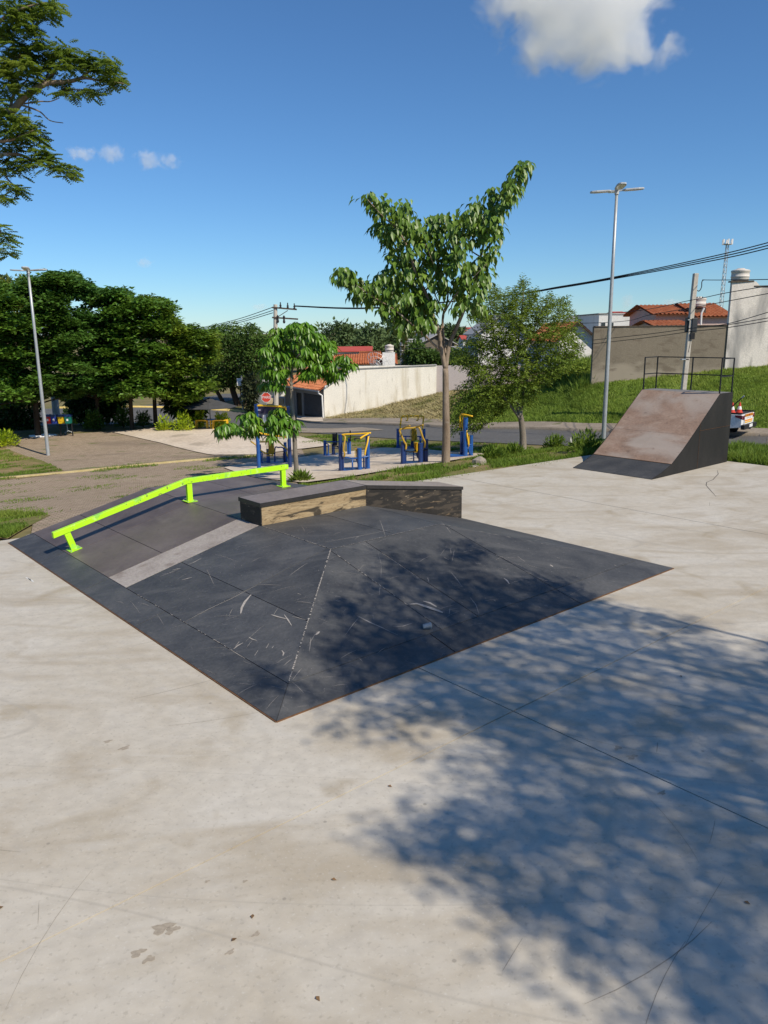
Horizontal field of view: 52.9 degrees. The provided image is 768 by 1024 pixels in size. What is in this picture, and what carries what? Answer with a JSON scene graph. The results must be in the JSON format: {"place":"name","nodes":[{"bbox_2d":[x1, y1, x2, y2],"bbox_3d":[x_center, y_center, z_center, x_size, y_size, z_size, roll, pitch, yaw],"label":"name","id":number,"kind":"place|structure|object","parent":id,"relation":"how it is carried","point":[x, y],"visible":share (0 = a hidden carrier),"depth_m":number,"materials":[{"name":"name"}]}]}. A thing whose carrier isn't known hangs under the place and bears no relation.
{"place":"outdoors","nodes":[
{"label":"outdoors","id":0,"kind":"place"},
{"bbox_2d":[0,509,49,538],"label":"grass","id":1,"kind":"structure","parent":0,"point":[8,529],"depth_m":18.23,"materials":[{"name":"green plant"}]},
{"bbox_2d":[0,447,62,479],"bbox_3d":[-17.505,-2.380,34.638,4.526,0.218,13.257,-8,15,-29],"label":"lawn","id":2,"kind":"structure","parent":0,"point":[31,462],"depth_m":33.20,"materials":[{"name":"plant"}]},
{"bbox_2d":[0,454,256,480],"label":"grass","id":3,"kind":"structure","parent":2,"relation":"on","point":[154,464],"depth_m":31.26,"materials":[{"name":"green plant"}]},
{"bbox_2d":[0,465,228,512],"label":"grass","id":4,"kind":"structure","parent":0,"point":[106,475],"depth_m":25.82,"materials":[{"name":"green plant"}]},
{"bbox_2d":[0,429,304,532],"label":"brick plaza","id":5,"kind":"structure","parent":0,"point":[77,451],"depth_m":30.08,"materials":[{"name":"brown brick"}]},
{"bbox_2d":[0,428,21,446],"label":"hedge bush","id":6,"kind":"object","parent":5,"relation":"on","point":[5,440],"visible":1,"depth_m":38.44,"materials":[{"name":"green plant"}]},
{"bbox_2d":[10,266,49,455],"bbox_3d":[-15.728,-6.588,35.138,1.542,8.700,1.491,-5,14,-20],"label":"lamp post","id":7,"kind":"object","parent":5,"relation":"on","point":[26,269],"visible":0.98,"depth_m":35.16,"materials":[{"name":"metal"}]},
{"bbox_2d":[0,268,98,434],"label":"almond tree","id":8,"kind":"object","parent":5,"relation":"on","point":[49,294],"visible":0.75,"depth_m":38.48,"materials":[{"name":"green plant"}]},
{"bbox_2d":[0,454,255,477],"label":"garden edging","id":9,"kind":"object","parent":5,"relation":"on","point":[103,468],"visible":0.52,"depth_m":31.11,"materials":[{"name":"concrete"}]},
{"bbox_2d":[155,413,172,429],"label":"hedge bush","id":10,"kind":"object","parent":5,"relation":"on","point":[162,424],"visible":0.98,"depth_m":42.29,"materials":[{"name":"green plant"}]},
{"bbox_2d":[171,409,194,429],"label":"hedge bush","id":11,"kind":"object","parent":5,"relation":"on","point":[182,422],"visible":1,"depth_m":42.22,"materials":[{"name":"green plant"}]},
{"bbox_2d":[286,468,314,482],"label":"weed clump","id":12,"kind":"object","parent":5,"relation":"on","point":[300,473],"visible":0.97,"depth_m":23.06,"materials":[{"name":"green plant"}]},
{"bbox_2d":[128,394,240,407],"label":"side road","id":13,"kind":"structure","parent":0,"point":[227,397],"depth_m":75.25,"materials":[{"name":"grey asphalt"}]},
{"bbox_2d":[115,427,329,454],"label":"concrete path","id":14,"kind":"structure","parent":0,"point":[202,440],"depth_m":38.74,"materials":[{"name":"beige concrete"}]},
{"bbox_2d":[191,410,208,427],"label":"hedge bush","id":15,"kind":"object","parent":14,"relation":"on","point":[198,415],"visible":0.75,"depth_m":43.69,"materials":[{"name":"green plant"}]},
{"bbox_2d":[195,419,227,428],"bbox_3d":[-9.674,-4.918,43.389,1.805,0.606,0.560,-1,13,0],"label":"picnic table","id":16,"kind":"object","parent":14,"relation":"on","point":[213,420],"visible":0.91,"depth_m":43.28,"materials":[{"name":"yellow metal"}]},
{"bbox_2d":[182,398,237,418],"bbox_3d":[-9.752,-5.770,43.190,2.871,1.214,2.871,-9,16,-33],"label":"umbrella","id":17,"kind":"object","parent":16,"relation":"on","point":[209,404],"visible":1,"depth_m":42.41,"materials":[{"name":"grey fabric"}]},
{"bbox_2d":[0,334,546,540],"bbox_3d":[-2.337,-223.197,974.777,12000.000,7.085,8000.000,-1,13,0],"label":"ground","id":18,"kind":"structure","parent":0,"point":[55,429],"depth_m":43.32,"materials":[{"name":"green plant"}]},
{"bbox_2d":[0,273,26,313],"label":"flowering tree","id":19,"kind":"object","parent":18,"relation":"on","point":[10,280],"visible":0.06,"depth_m":50.94,"materials":[{"name":"green plant"}]},
{"bbox_2d":[0,392,42,430],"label":"thicket","id":20,"kind":"object","parent":18,"relation":"on","point":[21,417],"visible":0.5,"depth_m":46.11,"materials":[{"name":"green plant"}]},
{"bbox_2d":[0,280,47,409],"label":"almond tree","id":21,"kind":"object","parent":18,"relation":"on","point":[10,384],"visible":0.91,"depth_m":37.12,"materials":[{"name":"green plant"}]},
{"bbox_2d":[0,0,130,261],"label":"rain tree","id":22,"kind":"object","parent":18,"relation":"on","point":[24,58],"visible":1,"depth_m":12.65,"materials":[{"name":"green plant"}]},
{"bbox_2d":[80,407,104,429],"bbox_3d":[-16.399,-5.236,43.411,1.367,1.315,1.260,-11,17,-39],"label":"hedge bush","id":23,"kind":"object","parent":18,"relation":"on","point":[91,419],"visible":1,"depth_m":43.28,"materials":[{"name":"green plant"}]},
{"bbox_2d":[49,269,136,429],"bbox_3d":[-16.373,-8.888,43.436,5.663,8.812,8.021,-4,13,-14],"label":"almond tree","id":24,"kind":"object","parent":18,"relation":"on","point":[83,385],"visible":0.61,"depth_m":40.79,"materials":[{"name":"green plant"}]},
{"bbox_2d":[62,389,133,425],"bbox_3d":[-17.722,-6.421,47.729,4.778,2.918,3.366,-1,13,0],"label":"thicket","id":25,"kind":"object","parent":18,"relation":"on","point":[78,407],"visible":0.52,"depth_m":46.96,"materials":[{"name":"green plant"}]},
{"bbox_2d":[113,403,129,427],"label":"hedge bush","id":26,"kind":"object","parent":18,"relation":"on","point":[123,417],"visible":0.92,"depth_m":44.24,"materials":[{"name":"green plant"}]},
{"bbox_2d":[90,285,178,429],"bbox_3d":[-14.075,-8.531,42.943,5.392,8.197,8.226,-5,14,-17],"label":"almond tree","id":27,"kind":"object","parent":18,"relation":"on","point":[134,368],"visible":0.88,"depth_m":40.33,"materials":[{"name":"green plant"}]},
{"bbox_2d":[134,410,152,426],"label":"hedge bush","id":28,"kind":"object","parent":18,"relation":"on","point":[142,420],"visible":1,"depth_m":44.27,"materials":[{"name":"green plant"}]},
{"bbox_2d":[128,294,227,427],"bbox_3d":[-11.916,-8.484,43.906,6.884,7.657,7.644,-1,13,0],"label":"almond tree","id":29,"kind":"object","parent":18,"relation":"on","point":[192,348],"visible":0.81,"depth_m":41.41,"materials":[{"name":"green plant"}]},
{"bbox_2d":[157,394,208,422],"bbox_3d":[-11.556,-5.954,44.828,3.366,2.602,3.242,-1,13,0],"label":"thicket","id":30,"kind":"object","parent":18,"relation":"on","point":[169,409],"visible":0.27,"depth_m":44.17,"materials":[{"name":"green plant"}]},
{"bbox_2d":[211,411,230,427],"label":"hedge bush","id":31,"kind":"object","parent":18,"relation":"on","point":[219,423],"visible":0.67,"depth_m":43.68,"materials":[{"name":"green plant"}]},
{"bbox_2d":[201,320,272,406],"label":"spreading tree","id":32,"kind":"object","parent":18,"relation":"on","point":[236,351],"visible":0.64,"depth_m":67.05,"materials":[{"name":"green plant"}]},
{"bbox_2d":[237,370,262,411],"bbox_3d":[-11.146,-10.058,65.449,2.490,4.021,3.240,-7,15,-26],"label":"willowy tree","id":33,"kind":"object","parent":18,"relation":"on","point":[250,396],"visible":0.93,"depth_m":64.86,"materials":[{"name":"green plant"}]},
{"bbox_2d":[251,439,287,462],"bbox_3d":[-4.515,-2.409,30.704,1.504,1.052,0.628,-1,13,0],"label":"gym machine","id":34,"kind":"object","parent":18,"relation":"on","point":[271,449],"visible":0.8,"depth_m":30.65,"materials":[{"name":"blue metal"}]},
{"bbox_2d":[257,395,284,405],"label":"wall","id":35,"kind":"structure","parent":18,"relation":"on","point":[281,399],"depth_m":66.77,"materials":[{"name":"white paint"}]},
{"bbox_2d":[211,322,359,471],"bbox_3d":[-3.058,-3.171,23.094,4.734,4.951,2.861,-1,13,0],"label":"umbrella leaf tree","id":36,"kind":"object","parent":18,"relation":"on","point":[319,351],"visible":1,"depth_m":22.50,"materials":[{"name":"green plant"}]},
{"bbox_2d":[315,316,359,346],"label":"distant tree","id":37,"kind":"object","parent":18,"relation":"on","point":[342,335],"visible":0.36,"depth_m":144.65,"materials":[{"name":"green plant"}]},
{"bbox_2d":[335,346,372,353],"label":"house","id":38,"kind":"structure","parent":18,"relation":"on","point":[350,349],"depth_m":99.11,"materials":[{"name":"red paint"}]},
{"bbox_2d":[282,364,436,417],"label":"corner house","id":39,"kind":"structure","parent":18,"relation":"on","point":[366,387],"depth_m":59.47,"materials":[{"name":"beige paint"}]},
{"bbox_2d":[297,393,301,414],"bbox_3d":[-6.941,-8.973,63.996,0.050,1.828,1.119,-8,15,-28],"label":"door","id":40,"kind":"structure","parent":39,"relation":"in","point":[299,399],"depth_m":64.06,"materials":[{"name":"black metal"}]},
{"bbox_2d":[331,352,397,368],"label":"house","id":41,"kind":"structure","parent":18,"relation":"on","point":[358,359],"depth_m":75.05,"materials":[{"name":"orange tile"}]},
{"bbox_2d":[345,331,383,350],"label":"distant tree","id":42,"kind":"object","parent":18,"relation":"on","point":[367,340],"visible":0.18,"depth_m":116.21,"materials":[{"name":"green plant"}]},
{"bbox_2d":[350,320,389,353],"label":"distant tree","id":43,"kind":"object","parent":18,"relation":"on","point":[372,331],"visible":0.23,"depth_m":159.48,"materials":[{"name":"green plant"}]},
{"bbox_2d":[377,321,398,351],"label":"distant tree","id":44,"kind":"object","parent":18,"relation":"on","point":[391,336],"visible":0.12,"depth_m":172.21,"materials":[{"name":"green plant"}]},
{"bbox_2d":[398,331,407,364],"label":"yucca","id":45,"kind":"object","parent":18,"relation":"on","point":[402,347],"visible":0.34,"depth_m":64.51,"materials":[{"name":"green plant"}]},
{"bbox_2d":[391,333,422,359],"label":"distant tree","id":46,"kind":"object","parent":18,"relation":"on","point":[396,346],"visible":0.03,"depth_m":130.81,"materials":[{"name":"green plant"}]},
{"bbox_2d":[396,415,425,448],"bbox_3d":[1.204,-3.586,34.472,1.373,1.473,0.460,-1,13,0],"label":"gym machine","id":47,"kind":"object","parent":18,"relation":"on","point":[413,434],"visible":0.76,"depth_m":34.45,"materials":[{"name":"blue metal"}]},
{"bbox_2d":[403,335,425,364],"bbox_3d":[2.499,-11.773,62.970,2.308,5.149,3.333,-1,13,0],"label":"garden bush","id":48,"kind":"object","parent":18,"relation":"on","point":[412,355],"visible":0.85,"depth_m":62.07,"materials":[{"name":"green plant"}]},
{"bbox_2d":[416,348,440,365],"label":"garden bush","id":49,"kind":"object","parent":18,"relation":"on","point":[431,355],"visible":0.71,"depth_m":62.10,"materials":[{"name":"green plant"}]},
{"bbox_2d":[329,160,536,462],"bbox_3d":[1.512,-6.249,25.286,6.512,9.712,4.479,-1,13,0],"label":"young tree","id":50,"kind":"object","parent":18,"relation":"on","point":[415,309],"visible":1,"depth_m":24.36,"materials":[{"name":"green plant"}]},
{"bbox_2d":[419,334,457,348],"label":"house","id":51,"kind":"structure","parent":18,"relation":"on","point":[433,338],"depth_m":84.04,"materials":[{"name":"white paint"}]},
{"bbox_2d":[427,322,467,344],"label":"distant tree","id":52,"kind":"object","parent":18,"relation":"on","point":[448,329],"visible":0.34,"depth_m":201.17,"materials":[{"name":"green plant"}]},
{"bbox_2d":[434,347,476,365],"bbox_3d":[5.699,-11.640,62.947,4.040,3.722,3.094,-1,13,0],"label":"garden bush","id":53,"kind":"object","parent":18,"relation":"on","point":[450,359],"visible":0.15,"depth_m":62.27,"materials":[{"name":"green plant"}]},
{"bbox_2d":[436,365,519,392],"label":"garden wall","id":54,"kind":"structure","parent":18,"relation":"on","point":[456,377],"depth_m":59.51,"materials":[{"name":"paint"}]},
{"bbox_2d":[463,313,531,366],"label":"house","id":55,"kind":"structure","parent":18,"relation":"on","point":[470,332],"depth_m":70.64,"materials":[{"name":"white paint"}]},
{"bbox_2d":[530,321,591,368],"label":"house","id":56,"kind":"structure","parent":18,"relation":"on","point":[588,347],"depth_m":60.63,"materials":[{"name":"white paint"}]},
{"bbox_2d":[551,354,600,391],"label":"tall grass","id":57,"kind":"structure","parent":18,"relation":"on","point":[579,382],"depth_m":46.85,"materials":[{"name":"green plant"}]},
{"bbox_2d":[565,427,605,453],"bbox_3d":[6.954,-2.467,26.511,1.565,0.958,1.328,-1,13,0],"label":"weed clump","id":58,"kind":"object","parent":18,"relation":"on","point":[590,440],"visible":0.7,"depth_m":26.45,"materials":[{"name":"green plant"}]},
{"bbox_2d":[577,313,629,331],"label":"house","id":59,"kind":"structure","parent":18,"relation":"on","point":[589,321],"depth_m":77.80,"materials":[{"name":"white paint"}]},
{"bbox_2d":[632,320,684,325],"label":"house","id":60,"kind":"structure","parent":18,"relation":"on","point":[658,322],"depth_m":51.71,"materials":[{"name":"orange tile"}]},
{"bbox_2d":[590,325,727,383],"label":"rendered wall","id":61,"kind":"structure","parent":18,"relation":"on","point":[627,356],"depth_m":45.53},
{"bbox_2d":[623,297,706,325],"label":"house","id":62,"kind":"structure","parent":18,"relation":"on","point":[678,314],"depth_m":56.24,"materials":[{"name":"orange tile"}]},
{"bbox_2d":[674,303,727,324],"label":"house","id":63,"kind":"structure","parent":18,"relation":"on","point":[715,314],"depth_m":54.47,"materials":[{"name":"orange tile"}]},
{"bbox_2d":[719,239,732,307],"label":"phone mast","id":64,"kind":"object","parent":18,"relation":"on","point":[725,260],"visible":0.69,"depth_m":143.56,"materials":[{"name":"metal"}]},
{"bbox_2d":[297,416,322,420],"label":"driveway","id":65,"kind":"structure","parent":0,"point":[308,418],"depth_m":59.96,"materials":[{"name":"concrete"}]},
{"bbox_2d":[225,448,482,481],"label":"concrete path","id":66,"kind":"structure","parent":0,"point":[320,466],"depth_m":28.85,"materials":[{"name":"grey concrete"}]},
{"bbox_2d":[254,404,291,467],"bbox_3d":[-4.078,-2.760,28.439,1.358,2.419,0.200,-1,13,0],"label":"notice board","id":67,"kind":"object","parent":66,"relation":"on","point":[261,411],"visible":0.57,"depth_m":28.28,"materials":[{"name":"blue metal"}]},
{"bbox_2d":[323,430,350,455],"bbox_3d":[-1.975,-2.822,32.439,1.228,1.182,0.596,-1,13,0],"label":"gym machine","id":68,"kind":"object","parent":66,"relation":"on","point":[334,441],"visible":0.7,"depth_m":32.50,"materials":[{"name":"blue metal"}]},
{"bbox_2d":[338,432,370,470],"bbox_3d":[-0.976,-1.991,25.551,1.118,1.331,0.927,-1,13,0],"label":"gym machine","id":69,"kind":"object","parent":66,"relation":"on","point":[359,457],"visible":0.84,"depth_m":25.48,"materials":[{"name":"blue metal"}]},
{"bbox_2d":[399,424,427,463],"bbox_3d":[1.028,-2.360,26.701,1.044,1.456,0.897,-1,13,0],"label":"gym machine","id":70,"kind":"object","parent":66,"relation":"on","point":[421,450],"visible":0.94,"depth_m":26.69,"materials":[{"name":"blue metal"}]},
{"bbox_2d":[450,414,472,457],"bbox_3d":[2.825,-2.805,28.334,0.946,1.606,0.515,-1,13,0],"label":"gym machine","id":71,"kind":"object","parent":66,"relation":"on","point":[466,441],"visible":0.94,"depth_m":28.26,"materials":[{"name":"blue metal"}]},
{"bbox_2d":[0,455,767,1023],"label":"concrete slab","id":72,"kind":"structure","parent":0,"point":[562,819],"depth_m":6.63,"materials":[{"name":"grey concrete"}]},
{"bbox_2d":[8,475,673,722],"bbox_3d":[-1.250,0.447,14.201,8.063,0.718,9.714,-12,17,-39],"label":"funbox","id":73,"kind":"object","parent":72,"relation":"on","point":[279,622],"visible":1,"depth_m":11.72,"materials":[{"name":"grey concrete"}]},
{"bbox_2d":[52,464,289,552],"bbox_3d":[-4.060,-0.144,15.521,5.090,1.053,0.260,-12,17,-39],"label":"grind rail","id":74,"kind":"object","parent":73,"relation":"on","point":[65,531],"visible":1,"depth_m":15.20,"materials":[{"name":"metal"}]},
{"bbox_2d":[238,480,462,525],"bbox_3d":[-0.457,-0.069,15.441,5.101,1.104,0.750,-12,17,-39],"label":"grind ledge","id":75,"kind":"object","parent":73,"relation":"on","point":[278,506],"visible":0.98,"depth_m":14.86,"materials":[{"name":"grey concrete"}]},
{"bbox_2d":[573,356,734,479],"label":"launch ramp","id":76,"kind":"structure","parent":72,"relation":"on","point":[656,433],"depth_m":22.99,"materials":[{"name":"metal"}]},
{"bbox_2d":[0,0,767,333],"label":"sky","id":77,"kind":"structure","parent":0,"point":[222,185],"materials":[{"name":"blue"}]},
{"bbox_2d":[323,389,465,421],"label":"dry grass","id":78,"kind":"structure","parent":0,"point":[407,407],"depth_m":55.44,"materials":[{"name":"beige plant"}]},
{"bbox_2d":[260,433,545,453],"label":"grass","id":79,"kind":"structure","parent":0,"point":[388,442],"depth_m":36.64,"materials":[{"name":"green plant"}]},
{"bbox_2d":[39,408,767,445],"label":"road","id":80,"kind":"structure","parent":0,"point":[535,436],"depth_m":41.17,"materials":[{"name":"grey asphalt"}]},
{"bbox_2d":[51,397,59,423],"bbox_3d":[-21.660,-8.056,50.622,0.480,4.600,0.480,-1,13,0],"label":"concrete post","id":81,"kind":"object","parent":80,"relation":"on","point":[55,407],"visible":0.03,"depth_m":50.72,"materials":[{"name":"grey concrete"}]},
{"bbox_2d":[272,302,297,404],"bbox_3d":[-7.910,-12.025,61.725,2.313,9.185,0.435,1,13,8],"label":"utility pole","id":82,"kind":"object","parent":80,"relation":"on","point":[276,317],"visible":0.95,"depth_m":60.90,"materials":[{"name":"concrete"}]},
{"bbox_2d":[295,242,767,307],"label":"cable","id":83,"kind":"object","parent":82,"relation":"attached to","point":[601,279],"visible":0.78,"depth_m":33.81,"materials":[{"name":"black rubber"}]},
{"bbox_2d":[295,248,767,308],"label":"cable","id":84,"kind":"object","parent":82,"relation":"attached to","point":[609,279],"visible":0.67,"depth_m":33.56,"materials":[{"name":"black rubber"}]},
{"bbox_2d":[301,245,767,308],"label":"cable","id":85,"kind":"object","parent":82,"relation":"attached to","point":[609,278],"visible":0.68,"depth_m":33.53,"materials":[{"name":"black rubber"}]},
{"bbox_2d":[298,427,382,432],"bbox_3d":[-2.745,-5.113,47.606,5.092,0.388,5.363,-2,13,-6],"label":"road patch","id":86,"kind":"object","parent":80,"relation":"on","point":[320,430],"visible":0.93,"depth_m":47.20,"materials":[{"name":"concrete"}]},
{"bbox_2d":[297,419,767,436],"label":"kerb","id":87,"kind":"structure","parent":80,"relation":"on","point":[597,430],"depth_m":41.18,"materials":[{"name":"concrete"}]},
{"bbox_2d":[730,409,756,431],"bbox_3d":[14.143,-4.350,34.741,4.561,1.620,1.650,11,17,41],"label":"pickup truck","id":88,"kind":"object","parent":80,"relation":"on","point":[743,420],"visible":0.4,"depth_m":33.04,"materials":[{"name":"white paint"}]},
{"bbox_2d":[298,446,591,484],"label":"verge","id":89,"kind":"structure","parent":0,"point":[472,469],"depth_m":23.47,"materials":[{"name":"green plant"}]},
{"bbox_2d":[478,444,510,459],"bbox_3d":[3.686,-2.022,25.851,1.166,0.639,1.001,12,18,43],"label":"weed clump","id":90,"kind":"object","parent":89,"relation":"on","point":[491,452],"visible":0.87,"depth_m":25.74,"materials":[{"name":"green plant"}]},
{"bbox_2d":[500,442,526,453],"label":"weed clump","id":91,"kind":"object","parent":89,"relation":"on","point":[516,448],"visible":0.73,"depth_m":27.37,"materials":[{"name":"green plant"}]},
{"bbox_2d":[449,275,587,449],"bbox_3d":[5.084,-5.552,29.437,5.725,6.788,6.662,-1,13,0],"label":"feathery tree","id":92,"kind":"object","parent":89,"relation":"on","point":[508,375],"visible":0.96,"depth_m":28.48,"materials":[{"name":"green plant"}]},
{"bbox_2d":[542,433,567,447],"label":"weed clump","id":93,"kind":"object","parent":89,"relation":"on","point":[556,441],"visible":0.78,"depth_m":30.29,"materials":[{"name":"green plant"}]},
{"bbox_2d":[307,418,767,432],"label":"footway","id":94,"kind":"structure","parent":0,"point":[544,424],"depth_m":41.91,"materials":[{"name":"concrete"}]},
{"bbox_2d":[451,365,767,427],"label":"meadow","id":95,"kind":"structure","parent":0,"point":[676,385],"depth_m":43.21,"materials":[{"name":"plant"}]},
{"bbox_2d":[543,351,590,387],"bbox_3d":[11.794,-8.820,49.290,3.872,3.034,3.840,-1,13,0],"label":"slope shrub","id":96,"kind":"object","parent":95,"relation":"on","point":[583,364],"visible":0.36,"depth_m":48.36,"materials":[{"name":"green plant"}]},
{"bbox_2d":[680,273,703,389],"bbox_3d":[14.597,-7.735,36.815,0.768,6.990,0.350,-1,13,0],"label":"utility pole","id":97,"kind":"object","parent":95,"relation":"on","point":[690,321],"visible":0.87,"depth_m":36.49,"materials":[{"name":"concrete"}]},
{"bbox_2d":[504,293,767,324],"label":"cable","id":98,"kind":"object","parent":97,"relation":"attached to","point":[670,311],"visible":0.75,"depth_m":38.19,"materials":[{"name":"black rubber"}]},
{"bbox_2d":[509,286,767,319],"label":"cable","id":99,"kind":"object","parent":97,"relation":"attached to","point":[679,302],"visible":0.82,"depth_m":36.80,"materials":[{"name":"black rubber"}]},
{"bbox_2d":[593,321,766,343],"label":"cable","id":100,"kind":"object","parent":97,"relation":"attached to","point":[685,332],"visible":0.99,"depth_m":36.46,"materials":[{"name":"black rubber"}]},
{"bbox_2d":[595,318,766,339],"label":"cable","id":101,"kind":"object","parent":97,"relation":"attached to","point":[683,329],"visible":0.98,"depth_m":37.33,"materials":[{"name":"black rubber"}]},
{"bbox_2d":[724,280,767,368],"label":"gable wall","id":102,"kind":"structure","parent":95,"relation":"on","point":[746,345],"depth_m":45.59,"materials":[{"name":"white paint"}]},
{"bbox_2d":[731,268,749,280],"bbox_3d":[20.942,-13.949,45.369,1.060,0.720,1.060,-1,13,0],"label":"water tank","id":103,"kind":"object","parent":102,"relation":"on","point":[740,273],"visible":0.96,"depth_m":44.99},
{"bbox_2d":[571,437,767,465],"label":"grass","id":104,"kind":"structure","parent":0,"point":[747,452],"depth_m":24.68,"materials":[{"name":"green plant"}]},
{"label":"verge","id":105,"kind":"structure","parent":0,"visible":0},
{"bbox_2d":[590,182,643,442],"bbox_3d":[8.043,-6.583,27.521,1.381,9.354,1.398,-12,17,-40],"label":"lamp post","id":106,"kind":"object","parent":105,"relation":"on","point":[619,187],"visible":0.95,"depth_m":27.27,"materials":[{"name":"metal"}]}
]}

